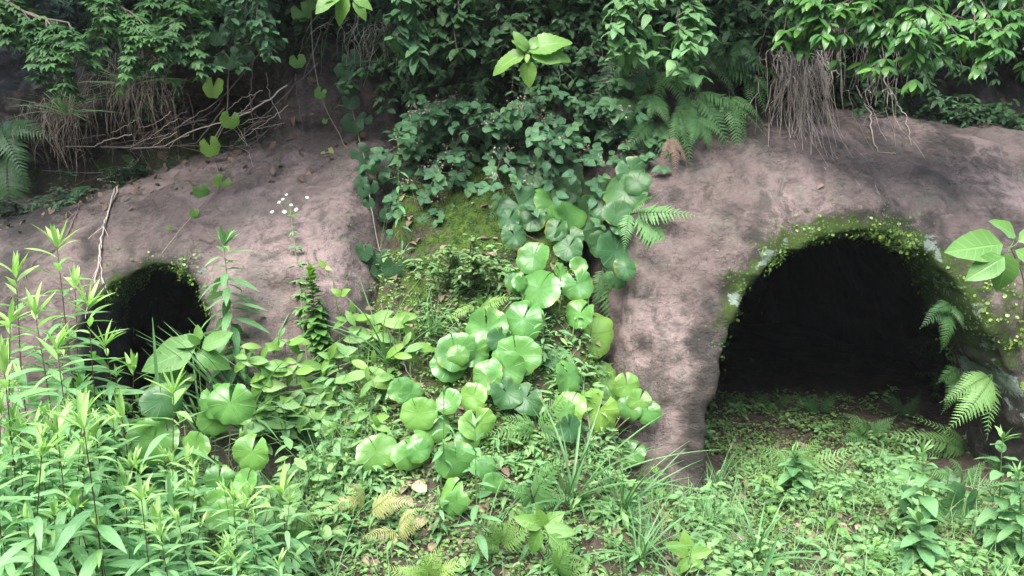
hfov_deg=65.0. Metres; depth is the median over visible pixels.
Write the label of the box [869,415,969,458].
fern
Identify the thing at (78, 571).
goldenrod
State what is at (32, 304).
goldenrod
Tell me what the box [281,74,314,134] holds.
twig
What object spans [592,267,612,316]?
fern
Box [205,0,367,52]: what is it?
understory shrub
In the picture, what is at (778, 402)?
fern
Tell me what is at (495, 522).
grass clump
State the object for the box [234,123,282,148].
twig
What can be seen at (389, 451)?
leopard plant
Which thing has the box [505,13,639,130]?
understory shrub
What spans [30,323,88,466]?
goldenrod
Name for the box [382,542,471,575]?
fern
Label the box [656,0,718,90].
overhanging branch
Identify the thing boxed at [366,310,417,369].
seedling
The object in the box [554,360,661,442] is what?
leopard plant
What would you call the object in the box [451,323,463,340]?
herb
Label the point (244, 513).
goldenrod
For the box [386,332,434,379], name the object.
seedling
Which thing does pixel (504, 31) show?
understory shrub
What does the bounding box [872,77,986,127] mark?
understory shrub
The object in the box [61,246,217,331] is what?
bean fern mat
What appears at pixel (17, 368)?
goldenrod
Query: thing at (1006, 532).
mugwort
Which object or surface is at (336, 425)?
seedling
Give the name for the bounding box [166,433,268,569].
leopard plant
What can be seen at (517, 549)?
clover cover
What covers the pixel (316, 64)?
twig
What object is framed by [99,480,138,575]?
goldenrod
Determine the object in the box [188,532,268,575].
goldenrod
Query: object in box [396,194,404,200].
fallen leaf
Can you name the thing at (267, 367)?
seedling
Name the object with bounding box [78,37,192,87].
grass clump
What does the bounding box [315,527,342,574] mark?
herb
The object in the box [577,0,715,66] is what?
understory shrub
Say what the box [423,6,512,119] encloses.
understory shrub
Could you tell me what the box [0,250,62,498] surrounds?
goldenrod
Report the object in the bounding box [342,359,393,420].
seedling
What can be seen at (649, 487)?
grass clump
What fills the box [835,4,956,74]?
understory shrub
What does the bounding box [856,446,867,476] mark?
herb
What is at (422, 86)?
understory shrub
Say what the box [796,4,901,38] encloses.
understory shrub
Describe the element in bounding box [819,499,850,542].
herb
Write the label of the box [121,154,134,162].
fallen leaf
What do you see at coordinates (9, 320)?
goldenrod
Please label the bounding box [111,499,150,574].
goldenrod
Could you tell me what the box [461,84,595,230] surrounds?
trifoliate shrub
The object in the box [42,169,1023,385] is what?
moss tufts
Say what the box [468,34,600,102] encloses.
understory shrub
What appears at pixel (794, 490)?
herb
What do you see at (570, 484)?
grass clump
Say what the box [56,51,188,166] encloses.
hanging roots
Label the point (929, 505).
mugwort
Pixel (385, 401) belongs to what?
herb
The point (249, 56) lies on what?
trailing vine
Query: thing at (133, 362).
goldenrod
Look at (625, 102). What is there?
fern
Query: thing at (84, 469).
goldenrod
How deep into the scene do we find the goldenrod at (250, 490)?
2.92 m
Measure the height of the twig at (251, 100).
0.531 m
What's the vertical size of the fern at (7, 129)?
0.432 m
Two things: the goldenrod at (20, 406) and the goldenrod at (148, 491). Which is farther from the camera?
the goldenrod at (20, 406)
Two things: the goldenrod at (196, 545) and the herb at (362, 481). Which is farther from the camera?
the herb at (362, 481)
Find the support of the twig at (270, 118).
on the twig
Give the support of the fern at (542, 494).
on the ground at (766, 358)
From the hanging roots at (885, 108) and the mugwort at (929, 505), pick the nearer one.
the mugwort at (929, 505)
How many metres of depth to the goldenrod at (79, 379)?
3.51 m
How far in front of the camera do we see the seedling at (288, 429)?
3.91 m
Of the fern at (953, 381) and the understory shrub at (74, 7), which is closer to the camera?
the fern at (953, 381)
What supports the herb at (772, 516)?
on the ground at (766, 358)
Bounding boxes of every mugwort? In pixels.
[775,442,815,502]
[889,503,947,573]
[891,437,953,549]
[970,425,1023,566]
[993,461,1023,565]
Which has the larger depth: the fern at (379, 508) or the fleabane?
the fleabane
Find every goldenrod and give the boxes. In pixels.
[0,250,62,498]
[0,297,58,513]
[0,336,65,575]
[0,375,40,513]
[0,384,29,508]
[0,388,50,575]
[0,402,44,570]
[0,408,55,575]
[0,426,97,575]
[0,427,45,562]
[0,452,29,575]
[0,479,46,575]
[1,501,62,575]
[3,282,98,502]
[4,362,45,493]
[6,371,34,463]
[7,435,73,575]
[11,401,126,575]
[12,401,70,546]
[13,421,87,572]
[14,320,123,545]
[21,400,58,536]
[23,220,119,475]
[23,417,94,564]
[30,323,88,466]
[30,494,84,575]
[33,263,126,465]
[33,404,90,569]
[35,403,112,575]
[38,386,121,575]
[39,390,169,575]
[44,491,123,573]
[45,278,143,508]
[46,428,115,569]
[49,444,86,574]
[49,487,120,575]
[50,408,141,562]
[52,371,101,476]
[52,396,104,525]
[61,385,148,547]
[63,404,90,512]
[66,451,110,574]
[72,414,135,557]
[76,320,155,501]
[78,508,129,575]
[81,397,116,470]
[88,459,169,575]
[91,386,181,543]
[92,408,150,531]
[98,350,153,502]
[98,385,142,530]
[99,388,111,464]
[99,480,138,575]
[100,364,136,456]
[100,451,155,575]
[107,500,144,575]
[111,444,186,573]
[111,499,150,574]
[112,401,135,475]
[113,473,188,575]
[119,461,152,540]
[124,481,175,562]
[125,394,159,482]
[128,493,220,575]
[131,362,215,560]
[132,403,167,499]
[137,515,199,575]
[145,508,184,573]
[146,444,182,564]
[146,447,202,567]
[149,463,185,542]
[149,466,187,570]
[159,465,217,568]
[159,505,209,575]
[163,442,216,575]
[164,409,191,514]
[171,512,208,575]
[176,444,208,553]
[178,446,211,558]
[178,457,221,573]
[182,460,211,556]
[183,461,214,541]
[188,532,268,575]
[195,417,230,489]
[204,527,248,575]
[207,484,280,575]
[210,475,253,568]
[211,481,266,575]
[221,548,257,575]
[223,473,263,574]
[228,479,279,575]
[229,428,244,511]
[231,492,276,575]
[237,507,284,575]
[240,461,320,575]
[263,548,293,575]
[267,487,306,575]
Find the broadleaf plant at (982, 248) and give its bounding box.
[944,219,1023,318]
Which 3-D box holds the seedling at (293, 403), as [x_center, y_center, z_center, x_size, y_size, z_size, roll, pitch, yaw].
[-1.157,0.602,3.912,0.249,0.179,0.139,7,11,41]
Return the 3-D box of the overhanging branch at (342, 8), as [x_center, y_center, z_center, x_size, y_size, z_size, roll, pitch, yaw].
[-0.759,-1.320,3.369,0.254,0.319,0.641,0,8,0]
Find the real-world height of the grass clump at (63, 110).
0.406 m
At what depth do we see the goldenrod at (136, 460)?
2.86 m
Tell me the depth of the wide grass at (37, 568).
2.44 m
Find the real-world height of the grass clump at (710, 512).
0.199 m
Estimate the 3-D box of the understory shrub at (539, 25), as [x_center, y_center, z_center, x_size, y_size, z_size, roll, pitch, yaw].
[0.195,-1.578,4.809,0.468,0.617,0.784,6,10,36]
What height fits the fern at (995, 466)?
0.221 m
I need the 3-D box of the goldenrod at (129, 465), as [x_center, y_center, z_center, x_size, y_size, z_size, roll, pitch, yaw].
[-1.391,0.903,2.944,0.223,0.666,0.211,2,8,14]
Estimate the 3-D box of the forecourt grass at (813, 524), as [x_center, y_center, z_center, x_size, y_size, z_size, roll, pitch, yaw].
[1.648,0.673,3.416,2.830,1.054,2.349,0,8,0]
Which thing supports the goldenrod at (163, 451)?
on the ground at (766, 358)
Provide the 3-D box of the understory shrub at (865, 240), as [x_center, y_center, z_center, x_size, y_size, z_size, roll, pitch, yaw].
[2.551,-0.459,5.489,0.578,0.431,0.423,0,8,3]
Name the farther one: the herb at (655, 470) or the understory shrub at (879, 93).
the understory shrub at (879, 93)
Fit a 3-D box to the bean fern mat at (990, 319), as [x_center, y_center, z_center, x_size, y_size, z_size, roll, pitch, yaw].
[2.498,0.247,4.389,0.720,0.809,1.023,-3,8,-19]
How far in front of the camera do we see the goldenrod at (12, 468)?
2.99 m
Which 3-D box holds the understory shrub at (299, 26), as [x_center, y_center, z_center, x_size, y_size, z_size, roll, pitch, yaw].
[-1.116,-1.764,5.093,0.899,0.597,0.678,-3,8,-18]
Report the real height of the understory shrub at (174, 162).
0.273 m
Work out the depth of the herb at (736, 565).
3.18 m
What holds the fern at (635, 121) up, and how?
on the rock bank
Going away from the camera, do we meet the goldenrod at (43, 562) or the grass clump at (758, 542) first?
the goldenrod at (43, 562)
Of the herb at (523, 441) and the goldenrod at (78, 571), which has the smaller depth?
the goldenrod at (78, 571)
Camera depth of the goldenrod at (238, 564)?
2.49 m
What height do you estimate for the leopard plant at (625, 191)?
0.768 m
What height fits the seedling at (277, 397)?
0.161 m
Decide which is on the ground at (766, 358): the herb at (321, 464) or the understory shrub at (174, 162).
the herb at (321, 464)
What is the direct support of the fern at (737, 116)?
on the rock bank
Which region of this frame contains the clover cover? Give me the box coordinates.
[222,315,1023,575]
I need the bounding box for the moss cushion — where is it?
[296,150,660,439]
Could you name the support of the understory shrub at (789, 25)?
on the rock bank
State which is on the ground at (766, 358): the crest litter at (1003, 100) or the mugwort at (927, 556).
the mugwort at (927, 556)
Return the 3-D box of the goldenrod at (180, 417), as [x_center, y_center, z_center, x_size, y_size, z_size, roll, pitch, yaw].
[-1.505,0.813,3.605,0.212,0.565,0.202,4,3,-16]
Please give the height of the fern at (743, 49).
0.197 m
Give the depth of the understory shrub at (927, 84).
4.91 m
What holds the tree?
on the rock bank
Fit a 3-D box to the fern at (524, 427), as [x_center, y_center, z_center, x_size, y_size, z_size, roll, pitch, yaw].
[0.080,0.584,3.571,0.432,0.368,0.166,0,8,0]
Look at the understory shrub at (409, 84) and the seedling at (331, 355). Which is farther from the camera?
the understory shrub at (409, 84)
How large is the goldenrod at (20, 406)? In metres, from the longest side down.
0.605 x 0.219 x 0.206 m
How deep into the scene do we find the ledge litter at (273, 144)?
5.00 m
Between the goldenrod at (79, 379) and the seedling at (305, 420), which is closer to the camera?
the goldenrod at (79, 379)
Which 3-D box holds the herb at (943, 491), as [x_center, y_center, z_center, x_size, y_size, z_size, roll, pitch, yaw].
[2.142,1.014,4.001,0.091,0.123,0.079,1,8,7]
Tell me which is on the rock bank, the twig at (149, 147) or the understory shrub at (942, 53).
the understory shrub at (942, 53)
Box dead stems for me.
[256,243,1007,575]
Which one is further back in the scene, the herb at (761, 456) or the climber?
the herb at (761, 456)
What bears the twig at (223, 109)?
on the rock bank
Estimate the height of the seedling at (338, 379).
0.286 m
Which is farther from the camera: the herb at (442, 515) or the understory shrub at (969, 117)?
the understory shrub at (969, 117)
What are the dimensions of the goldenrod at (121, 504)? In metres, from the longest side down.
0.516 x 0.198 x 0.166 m
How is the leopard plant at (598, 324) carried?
on the ground at (766, 358)
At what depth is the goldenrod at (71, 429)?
3.18 m
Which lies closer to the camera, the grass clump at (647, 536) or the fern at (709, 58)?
the grass clump at (647, 536)
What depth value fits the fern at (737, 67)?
4.53 m
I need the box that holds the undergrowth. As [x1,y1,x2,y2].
[0,313,377,575]
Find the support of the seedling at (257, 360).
on the rock bank
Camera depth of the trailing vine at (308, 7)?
4.86 m
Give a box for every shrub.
[0,4,74,38]
[0,194,35,219]
[14,0,74,18]
[19,170,98,213]
[28,0,96,33]
[34,186,80,211]
[43,3,95,33]
[76,0,173,64]
[98,160,153,188]
[100,0,252,74]
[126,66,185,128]
[138,0,229,63]
[147,155,187,170]
[171,0,310,70]
[186,0,280,30]
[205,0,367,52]
[209,136,255,152]
[272,0,400,55]
[293,0,351,19]
[293,0,397,76]
[330,0,384,63]
[334,20,496,134]
[345,1,445,115]
[346,23,429,100]
[347,0,399,25]
[356,87,504,241]
[373,0,530,77]
[374,0,502,72]
[409,233,518,295]
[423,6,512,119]
[440,0,510,30]
[451,0,573,70]
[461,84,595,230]
[468,0,587,67]
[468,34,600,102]
[482,0,614,73]
[488,12,614,118]
[491,0,554,68]
[496,0,664,102]
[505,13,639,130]
[549,0,650,80]
[558,3,679,79]
[559,66,680,229]
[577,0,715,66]
[596,3,719,86]
[631,0,761,72]
[635,6,759,84]
[637,0,719,63]
[665,0,825,66]
[675,0,822,80]
[686,2,792,84]
[750,0,809,43]
[753,1,858,42]
[793,57,909,119]
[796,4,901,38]
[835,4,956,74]
[850,232,874,245]
[858,0,998,85]
[868,79,944,121]
[869,0,977,110]
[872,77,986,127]
[876,1,997,72]
[906,330,952,396]
[922,93,1023,130]
[950,5,997,37]
[951,3,999,86]
[953,34,1023,72]
[974,99,1023,129]
[1004,22,1023,61]
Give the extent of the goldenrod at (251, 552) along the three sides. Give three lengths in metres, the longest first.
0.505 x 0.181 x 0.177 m
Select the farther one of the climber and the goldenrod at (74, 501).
the climber
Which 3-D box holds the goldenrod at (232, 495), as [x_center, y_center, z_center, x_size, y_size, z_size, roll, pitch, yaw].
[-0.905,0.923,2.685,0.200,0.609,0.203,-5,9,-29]
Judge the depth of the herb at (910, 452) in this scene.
4.57 m
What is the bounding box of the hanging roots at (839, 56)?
[758,18,907,123]
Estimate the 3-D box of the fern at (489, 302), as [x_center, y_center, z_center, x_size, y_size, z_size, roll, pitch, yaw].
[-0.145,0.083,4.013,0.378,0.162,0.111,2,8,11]
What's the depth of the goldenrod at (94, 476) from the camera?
2.81 m
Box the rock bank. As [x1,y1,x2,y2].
[0,0,1023,498]
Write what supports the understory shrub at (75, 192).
on the rock bank
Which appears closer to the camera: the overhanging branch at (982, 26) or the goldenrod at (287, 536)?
the goldenrod at (287, 536)
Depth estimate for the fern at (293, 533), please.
3.17 m
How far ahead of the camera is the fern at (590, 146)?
4.95 m
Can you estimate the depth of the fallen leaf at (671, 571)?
3.24 m
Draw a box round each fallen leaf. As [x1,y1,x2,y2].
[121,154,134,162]
[157,151,168,160]
[321,147,333,155]
[361,554,369,565]
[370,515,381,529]
[389,496,402,506]
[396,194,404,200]
[401,498,412,508]
[410,481,426,492]
[415,514,426,526]
[469,505,488,511]
[667,565,677,575]
[805,532,818,542]
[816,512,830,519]
[841,555,852,564]
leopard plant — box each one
[125,383,256,546]
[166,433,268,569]
[355,431,504,515]
[387,376,495,455]
[429,300,543,415]
[497,147,651,289]
[504,242,593,307]
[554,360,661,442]
[566,299,613,358]
[621,440,646,465]
[886,468,976,527]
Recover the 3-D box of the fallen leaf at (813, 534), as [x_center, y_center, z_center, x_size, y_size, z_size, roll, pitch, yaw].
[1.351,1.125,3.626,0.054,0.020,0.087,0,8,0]
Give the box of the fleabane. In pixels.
[270,193,314,359]
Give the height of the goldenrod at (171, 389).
0.949 m
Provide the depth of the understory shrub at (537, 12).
4.62 m
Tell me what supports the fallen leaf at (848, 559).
on the ground at (766, 358)
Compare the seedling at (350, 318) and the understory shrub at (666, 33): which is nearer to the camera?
the seedling at (350, 318)
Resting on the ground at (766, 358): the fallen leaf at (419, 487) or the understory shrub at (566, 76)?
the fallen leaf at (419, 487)
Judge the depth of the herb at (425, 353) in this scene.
3.96 m
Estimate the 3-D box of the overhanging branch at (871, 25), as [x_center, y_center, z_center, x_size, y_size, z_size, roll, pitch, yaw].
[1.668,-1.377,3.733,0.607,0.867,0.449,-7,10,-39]
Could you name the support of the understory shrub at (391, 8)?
on the rock bank
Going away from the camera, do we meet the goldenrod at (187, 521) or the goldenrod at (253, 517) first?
the goldenrod at (253, 517)
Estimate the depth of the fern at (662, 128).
4.48 m
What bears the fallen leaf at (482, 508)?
on the ground at (766, 358)
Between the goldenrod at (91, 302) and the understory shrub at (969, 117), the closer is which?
the goldenrod at (91, 302)
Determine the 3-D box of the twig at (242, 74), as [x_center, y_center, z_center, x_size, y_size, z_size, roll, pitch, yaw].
[-2.260,-1.126,5.245,1.622,0.949,0.425,5,9,32]
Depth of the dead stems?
3.58 m
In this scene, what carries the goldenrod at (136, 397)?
on the ground at (766, 358)
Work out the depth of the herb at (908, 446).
4.54 m
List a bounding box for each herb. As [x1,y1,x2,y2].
[293,472,303,489]
[306,428,324,466]
[311,445,330,484]
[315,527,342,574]
[340,452,355,491]
[355,480,367,500]
[378,364,386,404]
[384,339,405,373]
[423,332,437,355]
[424,487,454,544]
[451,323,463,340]
[519,429,537,453]
[582,357,606,389]
[602,469,614,493]
[646,465,665,500]
[665,492,677,511]
[725,541,741,574]
[747,445,767,470]
[755,478,781,518]
[759,558,769,575]
[763,508,780,530]
[789,479,800,506]
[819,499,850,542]
[850,505,864,519]
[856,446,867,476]
[859,538,889,572]
[868,513,882,541]
[878,507,894,539]
[886,551,902,575]
[890,547,902,571]
[898,437,915,461]
[900,438,918,461]
[930,511,947,540]
[936,481,949,498]
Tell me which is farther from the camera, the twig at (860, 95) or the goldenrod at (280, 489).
the twig at (860, 95)
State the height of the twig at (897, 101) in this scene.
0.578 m
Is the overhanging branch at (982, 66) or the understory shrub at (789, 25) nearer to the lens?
the overhanging branch at (982, 66)
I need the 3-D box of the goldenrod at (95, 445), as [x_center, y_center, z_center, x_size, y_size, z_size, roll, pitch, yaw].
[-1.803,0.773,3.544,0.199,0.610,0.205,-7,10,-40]
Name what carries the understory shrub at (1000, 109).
on the rock bank
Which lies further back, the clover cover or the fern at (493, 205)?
the fern at (493, 205)
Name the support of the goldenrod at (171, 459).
on the ground at (766, 358)
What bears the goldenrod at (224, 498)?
on the ground at (766, 358)
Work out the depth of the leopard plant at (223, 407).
3.34 m
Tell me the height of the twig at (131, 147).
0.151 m
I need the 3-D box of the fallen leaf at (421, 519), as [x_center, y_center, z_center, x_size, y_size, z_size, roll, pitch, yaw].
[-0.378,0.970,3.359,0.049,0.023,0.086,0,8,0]
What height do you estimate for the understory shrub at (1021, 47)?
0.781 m
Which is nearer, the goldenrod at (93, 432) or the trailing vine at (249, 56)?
the goldenrod at (93, 432)
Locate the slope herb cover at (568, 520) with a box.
[229,246,660,575]
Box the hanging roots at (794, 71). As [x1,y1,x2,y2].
[728,46,847,155]
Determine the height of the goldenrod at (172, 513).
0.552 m
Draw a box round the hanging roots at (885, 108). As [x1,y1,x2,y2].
[861,67,924,157]
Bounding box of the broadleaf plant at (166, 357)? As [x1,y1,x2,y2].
[141,324,233,467]
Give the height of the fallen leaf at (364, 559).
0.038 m
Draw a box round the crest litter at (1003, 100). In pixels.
[735,62,1010,127]
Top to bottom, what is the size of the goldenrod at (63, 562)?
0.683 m
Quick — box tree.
[3,0,59,31]
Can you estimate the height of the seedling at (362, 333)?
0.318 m
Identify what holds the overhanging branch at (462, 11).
attached to the understory shrub at (504, 31)
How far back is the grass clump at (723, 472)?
4.12 m
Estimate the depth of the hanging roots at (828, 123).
4.61 m
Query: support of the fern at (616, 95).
on the rock bank
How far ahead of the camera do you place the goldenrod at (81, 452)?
3.05 m
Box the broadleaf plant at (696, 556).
[664,529,712,575]
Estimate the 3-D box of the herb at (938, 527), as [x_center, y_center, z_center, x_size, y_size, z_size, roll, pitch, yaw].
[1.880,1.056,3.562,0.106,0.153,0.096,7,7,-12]
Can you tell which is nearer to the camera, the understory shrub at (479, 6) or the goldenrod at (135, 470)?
the goldenrod at (135, 470)
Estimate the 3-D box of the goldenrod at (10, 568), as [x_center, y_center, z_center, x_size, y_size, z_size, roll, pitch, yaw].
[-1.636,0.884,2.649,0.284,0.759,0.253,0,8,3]
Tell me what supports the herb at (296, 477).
on the ground at (766, 358)
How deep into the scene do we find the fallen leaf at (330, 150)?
4.91 m
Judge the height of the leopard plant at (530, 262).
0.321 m
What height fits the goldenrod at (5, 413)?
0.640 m
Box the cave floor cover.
[705,388,1023,514]
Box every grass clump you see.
[7,61,125,120]
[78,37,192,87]
[132,314,348,439]
[138,330,228,441]
[213,386,320,448]
[216,348,341,463]
[256,393,328,445]
[298,374,352,432]
[300,272,449,366]
[405,278,462,335]
[451,476,526,548]
[491,376,720,575]
[553,441,702,544]
[573,490,704,575]
[633,472,698,507]
[676,481,836,564]
[679,487,754,530]
[698,437,755,490]
[821,473,865,512]
[905,519,978,564]
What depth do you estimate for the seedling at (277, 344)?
3.88 m
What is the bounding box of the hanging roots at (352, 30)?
[299,10,444,84]
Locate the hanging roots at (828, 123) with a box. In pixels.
[780,84,884,212]
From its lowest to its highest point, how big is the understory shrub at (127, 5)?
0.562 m
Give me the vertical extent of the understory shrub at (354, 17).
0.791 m
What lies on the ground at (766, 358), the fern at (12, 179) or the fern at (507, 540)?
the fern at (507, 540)
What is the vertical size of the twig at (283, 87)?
0.542 m
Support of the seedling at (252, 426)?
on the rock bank
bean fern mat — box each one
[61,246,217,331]
[734,214,925,321]
[896,256,1023,389]
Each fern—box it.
[0,119,59,187]
[0,146,40,199]
[277,507,314,560]
[313,482,364,521]
[360,508,427,547]
[370,486,416,519]
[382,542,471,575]
[444,292,517,320]
[471,507,536,553]
[483,385,570,458]
[489,194,508,217]
[497,453,575,514]
[537,535,598,575]
[544,346,576,387]
[573,133,594,168]
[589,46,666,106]
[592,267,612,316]
[595,76,643,127]
[608,97,640,132]
[610,114,658,156]
[618,194,700,249]
[620,121,689,162]
[632,67,704,124]
[634,93,669,130]
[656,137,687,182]
[664,92,765,147]
[666,68,699,92]
[668,109,708,160]
[686,35,736,90]
[688,116,722,150]
[703,27,797,128]
[710,96,767,144]
[729,39,761,71]
[744,74,768,113]
[748,393,799,408]
[757,435,859,484]
[790,390,839,415]
[836,413,898,446]
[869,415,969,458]
[880,390,920,422]
[921,300,964,353]
[930,457,998,488]
[936,365,968,413]
[941,370,1001,436]
[979,452,1011,472]
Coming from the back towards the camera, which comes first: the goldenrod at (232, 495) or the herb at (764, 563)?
the herb at (764, 563)
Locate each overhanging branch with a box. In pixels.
[0,0,100,103]
[50,0,184,98]
[131,0,225,84]
[214,0,287,77]
[315,0,372,25]
[383,0,429,75]
[416,0,491,60]
[600,0,671,76]
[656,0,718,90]
[763,0,841,53]
[782,0,893,72]
[800,0,907,83]
[871,0,989,96]
[897,0,1023,75]
[948,0,1023,82]
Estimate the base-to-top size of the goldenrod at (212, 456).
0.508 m
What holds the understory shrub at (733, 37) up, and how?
on the rock bank
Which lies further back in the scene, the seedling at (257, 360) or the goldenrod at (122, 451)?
the seedling at (257, 360)
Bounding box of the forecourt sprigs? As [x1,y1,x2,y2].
[657,384,1023,575]
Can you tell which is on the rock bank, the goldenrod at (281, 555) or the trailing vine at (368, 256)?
the trailing vine at (368, 256)
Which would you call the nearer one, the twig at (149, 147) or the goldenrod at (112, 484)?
the goldenrod at (112, 484)
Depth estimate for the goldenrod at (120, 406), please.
3.31 m
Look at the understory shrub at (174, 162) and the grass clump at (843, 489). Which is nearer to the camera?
the grass clump at (843, 489)
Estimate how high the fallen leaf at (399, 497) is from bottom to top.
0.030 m
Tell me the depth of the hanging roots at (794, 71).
4.54 m
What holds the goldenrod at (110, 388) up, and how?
on the ground at (766, 358)
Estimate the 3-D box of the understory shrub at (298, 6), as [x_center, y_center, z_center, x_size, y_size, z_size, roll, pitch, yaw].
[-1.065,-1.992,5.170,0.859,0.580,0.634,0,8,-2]
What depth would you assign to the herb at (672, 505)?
3.84 m
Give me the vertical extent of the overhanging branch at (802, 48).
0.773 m
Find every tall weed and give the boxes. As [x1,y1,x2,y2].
[198,224,269,388]
[385,125,415,252]
[430,386,455,491]
[455,413,502,575]
[528,311,554,370]
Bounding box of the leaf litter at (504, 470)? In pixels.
[206,168,1002,575]
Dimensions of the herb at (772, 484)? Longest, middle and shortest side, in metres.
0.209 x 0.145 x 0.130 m
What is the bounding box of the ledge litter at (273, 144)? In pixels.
[0,62,365,233]
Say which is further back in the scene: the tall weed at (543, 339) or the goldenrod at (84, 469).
the tall weed at (543, 339)
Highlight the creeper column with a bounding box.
[300,262,333,364]
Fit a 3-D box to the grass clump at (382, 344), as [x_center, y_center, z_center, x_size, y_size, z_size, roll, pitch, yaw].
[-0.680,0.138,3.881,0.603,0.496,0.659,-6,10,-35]
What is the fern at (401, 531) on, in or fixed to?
on the ground at (766, 358)
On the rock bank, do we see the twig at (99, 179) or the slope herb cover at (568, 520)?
the twig at (99, 179)
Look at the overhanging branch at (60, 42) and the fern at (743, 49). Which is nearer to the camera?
the overhanging branch at (60, 42)
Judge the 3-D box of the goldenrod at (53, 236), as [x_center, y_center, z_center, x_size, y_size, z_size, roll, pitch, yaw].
[-1.964,0.363,3.555,0.419,1.347,0.369,0,8,0]
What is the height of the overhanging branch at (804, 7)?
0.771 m
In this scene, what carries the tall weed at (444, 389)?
on the ground at (766, 358)
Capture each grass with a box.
[3,301,424,575]
[35,545,40,575]
[152,317,165,492]
[167,469,179,571]
[260,283,652,575]
[583,298,1023,575]
[761,536,777,575]
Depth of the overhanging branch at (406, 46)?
4.10 m
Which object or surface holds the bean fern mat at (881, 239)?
on the rock bank
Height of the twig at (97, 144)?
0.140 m
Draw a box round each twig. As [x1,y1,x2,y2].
[9,164,130,298]
[43,85,287,172]
[48,170,85,238]
[51,134,104,145]
[64,134,131,155]
[85,159,133,317]
[88,163,134,296]
[102,50,262,187]
[103,131,149,156]
[105,119,176,149]
[110,126,157,166]
[124,132,176,168]
[139,119,206,133]
[148,135,188,152]
[168,108,224,187]
[186,93,194,139]
[220,62,318,160]
[233,122,276,154]
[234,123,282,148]
[235,128,247,161]
[246,105,287,135]
[248,62,258,149]
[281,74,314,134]
[381,304,431,396]
[855,85,895,153]
[880,66,911,144]
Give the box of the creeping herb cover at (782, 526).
[662,392,1023,575]
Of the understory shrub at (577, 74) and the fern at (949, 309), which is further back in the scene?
the understory shrub at (577, 74)
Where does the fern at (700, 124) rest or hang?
on the rock bank
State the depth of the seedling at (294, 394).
3.91 m
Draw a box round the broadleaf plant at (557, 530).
[513,508,575,568]
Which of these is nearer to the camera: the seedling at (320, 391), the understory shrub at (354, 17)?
the seedling at (320, 391)
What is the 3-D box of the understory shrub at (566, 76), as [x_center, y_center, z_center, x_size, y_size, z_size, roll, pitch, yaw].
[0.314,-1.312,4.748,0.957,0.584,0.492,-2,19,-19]
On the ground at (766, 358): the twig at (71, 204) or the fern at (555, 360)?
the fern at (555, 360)
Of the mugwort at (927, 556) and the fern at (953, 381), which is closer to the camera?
the mugwort at (927, 556)
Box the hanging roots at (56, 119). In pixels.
[10,96,98,181]
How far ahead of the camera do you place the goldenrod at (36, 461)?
2.78 m
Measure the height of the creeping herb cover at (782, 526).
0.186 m
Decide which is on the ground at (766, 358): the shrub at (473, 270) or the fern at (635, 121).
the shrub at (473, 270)
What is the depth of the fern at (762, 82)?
4.54 m
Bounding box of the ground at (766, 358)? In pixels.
[2,114,1023,575]
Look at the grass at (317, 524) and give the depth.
3.44 m
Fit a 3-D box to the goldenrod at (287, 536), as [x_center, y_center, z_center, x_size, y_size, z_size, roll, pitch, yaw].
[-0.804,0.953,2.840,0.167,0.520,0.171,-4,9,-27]
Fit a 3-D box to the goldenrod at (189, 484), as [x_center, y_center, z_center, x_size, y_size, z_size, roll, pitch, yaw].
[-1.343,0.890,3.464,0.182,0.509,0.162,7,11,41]
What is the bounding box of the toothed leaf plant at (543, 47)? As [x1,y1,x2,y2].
[493,31,571,87]
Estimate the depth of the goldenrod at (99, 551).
2.50 m
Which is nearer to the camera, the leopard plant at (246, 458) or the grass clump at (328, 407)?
the leopard plant at (246, 458)
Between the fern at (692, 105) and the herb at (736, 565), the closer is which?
the herb at (736, 565)
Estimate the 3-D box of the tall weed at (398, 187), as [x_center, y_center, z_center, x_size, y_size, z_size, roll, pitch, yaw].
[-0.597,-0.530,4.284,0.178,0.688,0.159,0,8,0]
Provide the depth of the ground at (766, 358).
4.62 m
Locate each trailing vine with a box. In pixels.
[162,37,239,252]
[208,3,268,69]
[289,0,347,148]
[334,49,390,257]
[355,201,402,277]
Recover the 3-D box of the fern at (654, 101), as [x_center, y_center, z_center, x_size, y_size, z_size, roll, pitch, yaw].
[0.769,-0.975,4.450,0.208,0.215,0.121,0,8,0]
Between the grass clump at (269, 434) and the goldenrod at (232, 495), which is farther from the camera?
the grass clump at (269, 434)
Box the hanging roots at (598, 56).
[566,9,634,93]
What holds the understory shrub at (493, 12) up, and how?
on the rock bank
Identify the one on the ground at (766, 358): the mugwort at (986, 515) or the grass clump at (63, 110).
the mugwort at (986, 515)
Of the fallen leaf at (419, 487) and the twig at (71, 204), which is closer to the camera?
the fallen leaf at (419, 487)
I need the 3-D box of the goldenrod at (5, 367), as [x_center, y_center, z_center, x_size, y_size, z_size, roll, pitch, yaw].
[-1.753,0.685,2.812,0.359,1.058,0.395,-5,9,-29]
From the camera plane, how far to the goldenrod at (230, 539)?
2.51 m
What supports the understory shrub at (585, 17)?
on the rock bank
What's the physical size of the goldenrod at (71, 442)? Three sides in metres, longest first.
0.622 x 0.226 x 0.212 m
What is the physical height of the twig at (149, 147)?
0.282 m
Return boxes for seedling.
[234,343,268,384]
[240,396,284,428]
[241,346,287,382]
[242,417,275,435]
[250,365,292,395]
[259,415,297,438]
[260,395,300,418]
[264,390,303,419]
[265,328,310,396]
[279,394,323,426]
[282,353,321,429]
[285,403,332,444]
[289,376,323,405]
[301,403,335,434]
[302,380,340,410]
[311,372,354,422]
[312,409,357,440]
[318,342,367,389]
[333,301,370,328]
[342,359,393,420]
[343,325,396,384]
[348,409,391,442]
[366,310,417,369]
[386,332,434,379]
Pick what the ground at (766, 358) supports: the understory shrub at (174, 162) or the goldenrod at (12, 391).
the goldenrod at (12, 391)

